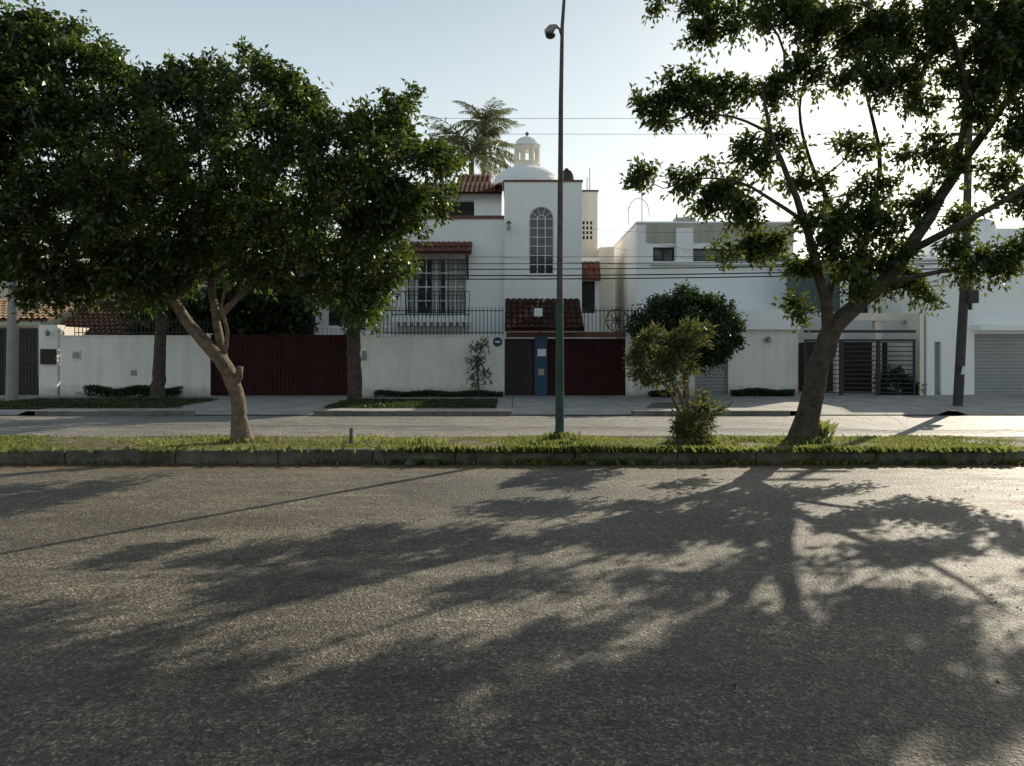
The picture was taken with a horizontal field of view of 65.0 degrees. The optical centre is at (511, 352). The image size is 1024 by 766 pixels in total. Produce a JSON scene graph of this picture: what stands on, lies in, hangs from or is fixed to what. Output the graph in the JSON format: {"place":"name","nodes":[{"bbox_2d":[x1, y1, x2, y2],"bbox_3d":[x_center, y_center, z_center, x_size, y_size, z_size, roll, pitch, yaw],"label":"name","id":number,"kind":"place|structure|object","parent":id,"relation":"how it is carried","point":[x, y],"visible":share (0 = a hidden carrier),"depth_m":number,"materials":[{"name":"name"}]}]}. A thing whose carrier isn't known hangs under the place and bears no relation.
{"place":"outdoors","nodes":[
{"label":"outdoors","id":0,"kind":"place"},
{"bbox_2d":[360,335,504,395],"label":"wall","id":1,"kind":"structure","parent":0,"point":[405,363],"depth_m":27.30,"materials":[{"name":"paint"}]},
{"bbox_2d":[379,307,502,334],"bbox_3d":[-2.475,-1.070,27.400,4.350,0.984,0.024,0,0,0],"label":"railing","id":2,"kind":"object","parent":1,"relation":"on","point":[445,332],"visible":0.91,"depth_m":27.39,"materials":[{"name":"black metal"}]},
{"bbox_2d":[0,464,1023,765],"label":"road","id":3,"kind":"structure","parent":0,"point":[740,560],"depth_m":4.88,"materials":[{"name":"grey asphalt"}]},
{"bbox_2d":[1,434,1023,721],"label":"fallen leaves","id":4,"kind":"object","parent":3,"relation":"on","point":[519,466],"visible":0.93,"depth_m":11.37,"materials":[{"name":"plant"}]},
{"bbox_2d":[22,458,1023,466],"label":"kerb weeds","id":5,"kind":"object","parent":3,"relation":"on","point":[643,462],"visible":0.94,"depth_m":11.41,"materials":[{"name":"green plant"}]},
{"bbox_2d":[0,416,1023,436],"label":"road","id":6,"kind":"structure","parent":0,"point":[295,426],"depth_m":17.56,"materials":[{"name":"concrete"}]},
{"bbox_2d":[35,410,789,415],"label":"pavement kerb","id":7,"kind":"structure","parent":6,"relation":"on","point":[408,413],"depth_m":20.18,"materials":[{"name":"concrete"}]},
{"bbox_2d":[0,388,1023,414],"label":"pavement","id":8,"kind":"structure","parent":0,"point":[569,400],"depth_m":22.78,"materials":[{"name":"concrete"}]},
{"bbox_2d":[0,328,38,394],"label":"dark metal gate","id":9,"kind":"structure","parent":8,"relation":"on","point":[28,361],"depth_m":27.91,"materials":[{"name":"black metal"}]},
{"bbox_2d":[0,234,103,395],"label":"corner tile house","id":10,"kind":"structure","parent":8,"relation":"on","point":[50,332],"depth_m":27.40,"materials":[{"name":"beige paint"}]},
{"bbox_2d":[0,397,217,407],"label":"verge","id":11,"kind":"structure","parent":8,"relation":"on","point":[1,400],"depth_m":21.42,"materials":[{"name":"green plant"}]},
{"bbox_2d":[5,212,18,400],"bbox_3d":[-15.148,-1.642,24.486,0.563,6.676,0.372,0,0,0],"label":"utility pole","id":12,"kind":"object","parent":11,"relation":"on","point":[12,366],"visible":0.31,"depth_m":24.37,"materials":[{"name":"concrete"}]},
{"bbox_2d":[48,155,248,397],"bbox_3d":[-11.337,-2.267,25.311,7.062,7.964,4.356,0,0,0],"label":"pavement tree","id":13,"kind":"object","parent":11,"relation":"on","point":[157,386],"visible":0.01,"depth_m":25.15,"materials":[{"name":"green plant"}]},
{"bbox_2d":[60,335,205,395],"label":"wall","id":14,"kind":"structure","parent":8,"relation":"on","point":[112,361],"depth_m":27.30,"materials":[{"name":"paint"}]},
{"bbox_2d":[72,350,136,395],"bbox_3d":[-13.848,0.728,27.269,2.193,1.589,0.058,0,0,0],"label":"meter box","id":15,"kind":"object","parent":14,"relation":"attached to","point":[75,354],"visible":0.91,"depth_m":27.27,"materials":[{"name":"metal"}]},
{"bbox_2d":[74,318,207,334],"bbox_3d":[-12.651,-0.882,27.400,4.550,0.608,0.024,0,0,0],"label":"railing","id":16,"kind":"object","parent":14,"relation":"on","point":[129,321],"visible":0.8,"depth_m":27.39,"materials":[{"name":"black metal"}]},
{"bbox_2d":[82,384,183,397],"bbox_3d":[-12.396,1.286,26.297,3.213,0.512,0.654,0,0,0],"label":"hedge","id":17,"kind":"object","parent":8,"relation":"on","point":[132,390],"visible":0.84,"depth_m":26.14,"materials":[{"name":"green plant"}]},
{"bbox_2d":[206,333,212,395],"bbox_3d":[-10.321,0.428,27.410,0.133,2.144,0.280,0,0,0],"label":"gate post","id":18,"kind":"object","parent":8,"relation":"on","point":[208,376],"visible":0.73,"depth_m":27.27,"materials":[{"name":"paint"}]},
{"bbox_2d":[211,335,347,394],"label":"red garage gate","id":19,"kind":"structure","parent":18,"relation":"attached to","point":[293,364],"depth_m":27.37,"materials":[{"name":"metal"}]},
{"bbox_2d":[109,261,322,334],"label":"garden trees","id":20,"kind":"object","parent":8,"relation":"on","point":[285,315],"visible":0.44,"depth_m":28.63,"materials":[{"name":"green plant"}]},
{"bbox_2d":[268,147,418,398],"bbox_3d":[-5.604,-2.241,24.868,5.528,8.303,4.020,0,0,0],"label":"pavement tree","id":21,"kind":"object","parent":8,"relation":"on","point":[354,365],"visible":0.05,"depth_m":24.81,"materials":[{"name":"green plant"}]},
{"bbox_2d":[314,326,390,334],"bbox_3d":[-5.759,0.267,29.075,2.842,2.467,0.150,0,0,0],"label":"balustrade","id":22,"kind":"object","parent":8,"relation":"on","point":[328,330],"visible":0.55,"depth_m":29.02,"materials":[{"name":"black metal"}]},
{"bbox_2d":[315,215,503,334],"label":"wing","id":23,"kind":"structure","parent":8,"relation":"on","point":[484,234],"depth_m":31.00,"materials":[{"name":"white paint"}]},
{"bbox_2d":[392,291,470,325],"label":"balcony","id":24,"kind":"structure","parent":23,"relation":"attached to","point":[400,321],"depth_m":30.14,"materials":[{"name":"white paint"}]},
{"bbox_2d":[407,259,465,313],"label":"window bars","id":25,"kind":"object","parent":23,"relation":"attached to","point":[431,277],"depth_m":30.93,"materials":[{"name":"metal"}]},
{"bbox_2d":[409,241,471,278],"bbox_3d":[-2.734,-3.548,30.600,2.414,1.469,0.801,0,0,0],"label":"window awning","id":26,"kind":"object","parent":23,"relation":"attached to","point":[451,248],"depth_m":30.51,"materials":[{"name":"red tile"}]},
{"bbox_2d":[412,174,502,214],"bbox_3d":[-2.670,-6.575,34.457,4.534,2.955,4.086,0,0,0],"label":"storey","id":27,"kind":"object","parent":23,"relation":"on","point":[481,194],"visible":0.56,"depth_m":33.00,"materials":[{"name":"white paint"}]},
{"bbox_2d":[494,165,557,190],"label":"dome","id":28,"kind":"structure","parent":27,"relation":"on","point":[527,172],"depth_m":31.88,"materials":[{"name":"white paint"}]},
{"bbox_2d":[513,132,540,165],"bbox_3d":[0.617,-8.246,33.000,1.172,1.607,1.172,0,0,0],"label":"lantern","id":29,"kind":"object","parent":28,"relation":"on","point":[522,146],"visible":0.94,"depth_m":32.60,"materials":[{"name":"beige paint"}]},
{"bbox_2d":[324,397,498,407],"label":"verge grass","id":30,"kind":"structure","parent":8,"relation":"on","point":[419,403],"depth_m":22.36,"materials":[{"name":"green plant"}]},
{"bbox_2d":[373,389,503,396],"bbox_3d":[-2.444,1.378,26.705,4.368,0.344,0.643,0,0,0],"label":"hedge","id":31,"kind":"object","parent":8,"relation":"on","point":[429,393],"visible":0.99,"depth_m":26.52,"materials":[{"name":"green plant"}]},
{"bbox_2d":[415,110,523,182],"bbox_3d":[-1.809,-5.168,40.342,5.753,13.541,5.207,0,0,15],"label":"palm tree","id":32,"kind":"object","parent":8,"relation":"on","point":[475,149],"visible":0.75,"depth_m":39.70,"materials":[{"name":"green plant"}]},
{"bbox_2d":[460,336,492,396],"bbox_3d":[-1.102,0.526,26.681,1.083,2.327,1.059,0,0,-38],"label":"oleander plant","id":33,"kind":"object","parent":8,"relation":"on","point":[477,359],"visible":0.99,"depth_m":26.66,"materials":[{"name":"green plant"}]},
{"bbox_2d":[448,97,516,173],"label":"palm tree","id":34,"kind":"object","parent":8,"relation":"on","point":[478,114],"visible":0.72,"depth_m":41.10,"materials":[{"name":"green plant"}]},
{"bbox_2d":[505,339,534,394],"bbox_3d":[0.267,0.501,27.390,1.023,1.937,0.080,0,0,0],"label":"gate","id":35,"kind":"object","parent":8,"relation":"on","point":[519,366],"visible":1,"depth_m":27.37,"materials":[{"name":"paint"}]},
{"bbox_2d":[535,337,546,395],"bbox_3d":[0.988,0.495,27.365,0.422,2.010,0.270,0,0,0],"label":"blue gate post","id":36,"kind":"object","parent":8,"relation":"on","point":[540,366],"visible":0.83,"depth_m":27.25,"materials":[{"name":"paint"}]},
{"bbox_2d":[547,339,624,394],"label":"red garage gate","id":37,"kind":"structure","parent":36,"relation":"attached to","point":[593,366],"depth_m":27.37,"materials":[{"name":"metal"}]},
{"bbox_2d":[503,180,582,390],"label":"stair tower","id":38,"kind":"structure","parent":8,"relation":"on","point":[523,199],"depth_m":30.80,"materials":[{"name":"white paint"}]},
{"bbox_2d":[506,221,511,230],"bbox_3d":[-0.124,-4.805,30.548,0.240,0.380,0.503,0,0,0],"label":"wall lantern","id":39,"kind":"object","parent":38,"relation":"attached to","point":[508,223],"depth_m":30.30,"materials":[{"name":"metal"}]},
{"bbox_2d":[529,207,553,273],"bbox_3d":[1.127,-4.295,30.920,0.955,2.581,0.060,0,0,0],"label":"arched window","id":40,"kind":"structure","parent":38,"relation":"attached to","point":[541,233],"depth_m":30.95,"materials":[{"name":"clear glass"}]},
{"bbox_2d":[563,168,573,179],"bbox_3d":[2.295,-7.260,33.600,0.600,0.860,0.600,0,0,0],"label":"water tank","id":41,"kind":"object","parent":38,"relation":"on","point":[568,174],"visible":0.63,"depth_m":33.34,"materials":[{"name":"plastic"}]},
{"bbox_2d":[582,190,613,338],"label":"wing","id":42,"kind":"structure","parent":8,"relation":"on","point":[597,294],"depth_m":33.00,"materials":[{"name":"white paint"}]},
{"bbox_2d":[625,333,694,395],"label":"wall","id":43,"kind":"structure","parent":8,"relation":"on","point":[631,389],"depth_m":27.30,"materials":[{"name":"paint"}]},
{"bbox_2d":[505,298,625,336],"bbox_3d":[1.809,-1.223,27.753,4.105,1.424,1.897,0,0,0],"label":"entrance canopy","id":44,"kind":"object","parent":43,"relation":"attached to","point":[530,317],"visible":0.87,"depth_m":27.28,"materials":[{"name":"tile"}]},
{"bbox_2d":[584,306,631,332],"bbox_3d":[3.274,-1.048,27.368,1.642,1.031,0.089,0,0,0],"label":"railing","id":45,"kind":"object","parent":44,"relation":"on","point":[617,320],"visible":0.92,"depth_m":27.34,"materials":[{"name":"black metal"}]},
{"bbox_2d":[648,390,675,396],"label":"hedge","id":46,"kind":"object","parent":8,"relation":"on","point":[651,393],"visible":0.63,"depth_m":26.47,"materials":[{"name":"green plant"}]},
{"bbox_2d":[647,402,714,407],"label":"verge","id":47,"kind":"structure","parent":8,"relation":"on","point":[662,405],"depth_m":22.65,"materials":[{"name":"grey concrete"}]},
{"bbox_2d":[621,279,748,398],"bbox_3d":[5.482,-0.383,25.647,3.868,3.914,3.380,0,0,0],"label":"round bush","id":48,"kind":"object","parent":8,"relation":"on","point":[715,309],"visible":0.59,"depth_m":24.94,"materials":[{"name":"green plant"}]},
{"bbox_2d":[674,309,800,393],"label":"volume","id":49,"kind":"structure","parent":8,"relation":"on","point":[758,361],"depth_m":28.25,"materials":[{"name":"paint"}]},
{"bbox_2d":[612,221,793,338],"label":"volume","id":50,"kind":"structure","parent":49,"relation":"on","point":[639,240],"depth_m":30.00,"materials":[{"name":"white paint"}]},
{"bbox_2d":[673,214,695,220],"bbox_3d":[6.920,-5.335,32.300,0.800,0.420,0.600,0,0,0],"label":"rooftop unit","id":51,"kind":"object","parent":50,"relation":"on","point":[682,219],"visible":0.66,"depth_m":32.00,"materials":[{"name":"metal"}]},
{"bbox_3d":[5.339,-6.037,33.000,0.600,1.610,0.034,0,0,0],"label":"tv antenna","id":52,"kind":"object","parent":50,"relation":"on","visible":0},
{"bbox_2d":[628,198,648,224],"bbox_3d":[5.204,-5.785,33.000,0.881,1.106,0.024,0,0,0],"label":"cable loop","id":53,"kind":"object","parent":52,"relation":"attached to","point":[629,207],"visible":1,"depth_m":33.00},
{"bbox_2d":[695,347,726,393],"bbox_3d":[7.011,0.654,28.395,1.184,1.693,0.050,0,0,0],"label":"garage door","id":54,"kind":"structure","parent":49,"relation":"attached to","point":[717,376],"depth_m":28.37,"materials":[{"name":"grey metal"}]},
{"bbox_2d":[765,336,771,341],"bbox_3d":[8.978,-0.454,28.130,0.220,0.200,0.209,0,0,0],"label":"wall light","id":55,"kind":"object","parent":49,"relation":"attached to","point":[768,339],"visible":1,"depth_m":28.06,"materials":[{"name":"metal"}]},
{"bbox_2d":[730,387,795,396],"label":"hedge","id":56,"kind":"object","parent":8,"relation":"on","point":[756,391],"visible":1,"depth_m":26.90,"materials":[{"name":"green plant"}]},
{"bbox_2d":[804,330,915,394],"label":"barred gate","id":57,"kind":"structure","parent":8,"relation":"on","point":[841,365],"depth_m":27.60,"materials":[{"name":"black metal"}]},
{"bbox_2d":[873,364,926,394],"bbox_3d":[13.523,1.287,28.264,1.742,1.775,1.441,0,0,0],"label":"garden shrub","id":58,"kind":"object","parent":8,"relation":"on","point":[895,380],"visible":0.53,"depth_m":28.12,"materials":[{"name":"green plant"}]},
{"bbox_2d":[950,115,978,405],"bbox_3d":[12.691,-2.446,22.195,1.000,8.242,0.471,0,0,0],"label":"utility pole","id":59,"kind":"object","parent":8,"relation":"on","point":[967,296],"visible":0.56,"depth_m":22.21,"materials":[{"name":"metal"}]},
{"bbox_2d":[61,117,1023,305],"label":"overhead wires","id":60,"kind":"object","parent":59,"relation":"attached to","point":[645,256],"visible":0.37,"depth_m":22.95,"materials":[{"name":"black metal"}]},
{"bbox_2d":[0,434,1023,449],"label":"median grass","id":61,"kind":"structure","parent":0,"point":[13,441],"depth_m":12.77,"materials":[{"name":"green plant"}]},
{"bbox_2d":[0,411,1023,415],"bbox_3d":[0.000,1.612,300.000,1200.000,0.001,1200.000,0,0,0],"label":"ground","id":62,"kind":"structure","parent":0,"point":[946,413],"depth_m":20.49,"materials":[{"name":"grey concrete"}]},
{"bbox_2d":[57,261,314,334],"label":"tile roof house","id":63,"kind":"structure","parent":62,"relation":"on","point":[96,314],"depth_m":31.72,"materials":[{"name":"brown tile"}]},
{"bbox_2d":[0,448,1023,463],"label":"median kerb","id":64,"kind":"structure","parent":62,"relation":"on","point":[259,456],"depth_m":11.50,"materials":[{"name":"concrete"}]},
{"bbox_2d":[0,444,1023,452],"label":"kerb grass","id":65,"kind":"structure","parent":64,"relation":"on","point":[814,448],"depth_m":11.46,"materials":[{"name":"green plant"}]},
{"bbox_2d":[146,436,1023,436],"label":"median kerb","id":66,"kind":"structure","parent":62,"relation":"on","point":[667,436],"depth_m":13.60,"materials":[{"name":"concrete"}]},
{"bbox_2d":[798,275,906,391],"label":"side house","id":67,"kind":"structure","parent":62,"relation":"on","point":[866,318],"depth_m":30.50,"materials":[{"name":"white paint"}]},
{"bbox_2d":[787,260,839,312],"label":"glazed balcony","id":68,"kind":"structure","parent":67,"relation":"attached to","point":[806,285],"depth_m":28.60,"materials":[{"name":"grey glass"}]},
{"bbox_2d":[879,228,1023,394],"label":"corner house","id":69,"kind":"structure","parent":62,"relation":"on","point":[995,343],"depth_m":28.00,"materials":[{"name":"white paint"}]},
{"bbox_2d":[934,334,1023,394],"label":"doors","id":70,"kind":"structure","parent":69,"relation":"in","point":[981,362],"depth_m":28.14,"materials":[{"name":"grey metal"}]},
{"bbox_2d":[971,218,995,254],"bbox_3d":[17.292,-4.218,29.500,0.840,1.400,0.840,0,0,0],"label":"water tank","id":71,"kind":"object","parent":69,"relation":"on","point":[987,229],"visible":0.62,"depth_m":29.14,"materials":[{"name":"white plastic"}]},
{"bbox_2d":[0,0,1023,292],"label":"sky","id":72,"kind":"structure","parent":0,"point":[474,52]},
{"bbox_2d":[11,437,1023,448],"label":"median","id":73,"kind":"object","parent":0,"point":[122,445],"depth_m":12.78,"materials":[{"name":"plant"}]},
{"bbox_2d":[0,0,64,177],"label":"ficus tree","id":74,"kind":"object","parent":73,"relation":"on","point":[16,135],"visible":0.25,"depth_m":11.99,"materials":[{"name":"green plant"}]},
{"bbox_2d":[0,0,471,442],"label":"ficus tree","id":75,"kind":"object","parent":73,"relation":"on","point":[86,186],"visible":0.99,"depth_m":12.12,"materials":[{"name":"green plant"}]},
{"bbox_2d":[200,435,282,444],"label":"grass tuft","id":76,"kind":"object","parent":73,"relation":"on","point":[218,439],"visible":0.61,"depth_m":12.73,"materials":[{"name":"green plant"}]},
{"bbox_2d":[340,428,359,443],"bbox_3d":[-2.520,1.339,12.601,0.371,0.304,0.078,0,0,0],"label":"cut pipe stump","id":77,"kind":"object","parent":73,"relation":"on","point":[350,436],"visible":0.49,"depth_m":12.58,"materials":[{"name":"grey metal"}]},
{"bbox_2d":[371,435,458,445],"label":"grass tuft","id":78,"kind":"object","parent":73,"relation":"on","point":[417,440],"visible":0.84,"depth_m":12.50,"materials":[{"name":"green plant"}]},
{"bbox_2d":[544,0,565,433],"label":"street lamp","id":79,"kind":"object","parent":73,"relation":"on","point":[550,29],"visible":0.86,"depth_m":12.76,"materials":[{"name":"metal"}]},
{"bbox_2d":[499,438,612,446],"bbox_3d":[0.743,1.381,12.367,1.892,0.118,1.231,0,0,0],"label":"grass tuft","id":80,"kind":"object","parent":73,"relation":"on","point":[564,441],"visible":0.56,"depth_m":12.23,"materials":[{"name":"green plant"}]},
{"bbox_2d":[537,431,587,440],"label":"grass tuft","id":81,"kind":"object","parent":73,"relation":"on","point":[561,435],"visible":0.47,"depth_m":12.68,"materials":[{"name":"green plant"}]},
{"bbox_2d":[622,314,732,445],"bbox_3d":[2.590,0.554,12.718,1.760,2.311,1.410,0,0,0],"label":"oleander shrub","id":82,"kind":"object","parent":73,"relation":"on","point":[670,362],"visible":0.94,"depth_m":12.48,"materials":[{"name":"green plant"}]},
{"bbox_2d":[651,435,738,445],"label":"grass tuft","id":83,"kind":"object","parent":73,"relation":"on","point":[685,440],"visible":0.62,"depth_m":12.43,"materials":[{"name":"green plant"}]},
{"bbox_2d":[749,433,877,445],"bbox_3d":[4.662,1.376,12.908,1.915,0.128,1.408,0,0,-27],"label":"grass tuft","id":84,"kind":"object","parent":73,"relation":"on","point":[812,440],"visible":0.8,"depth_m":12.66,"materials":[{"name":"green plant"}]},
{"bbox_2d":[619,0,1023,442],"bbox_3d":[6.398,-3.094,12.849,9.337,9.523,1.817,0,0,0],"label":"street tree","id":85,"kind":"object","parent":73,"relation":"on","point":[994,48],"visible":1,"depth_m":12.74,"materials":[{"name":"green plant"}]},
{"bbox_2d":[819,419,838,438],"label":"grass tuft","id":86,"kind":"object","parent":73,"relation":"on","point":[825,428],"visible":0.56,"depth_m":12.95,"materials":[{"name":"green plant"}]}
]}

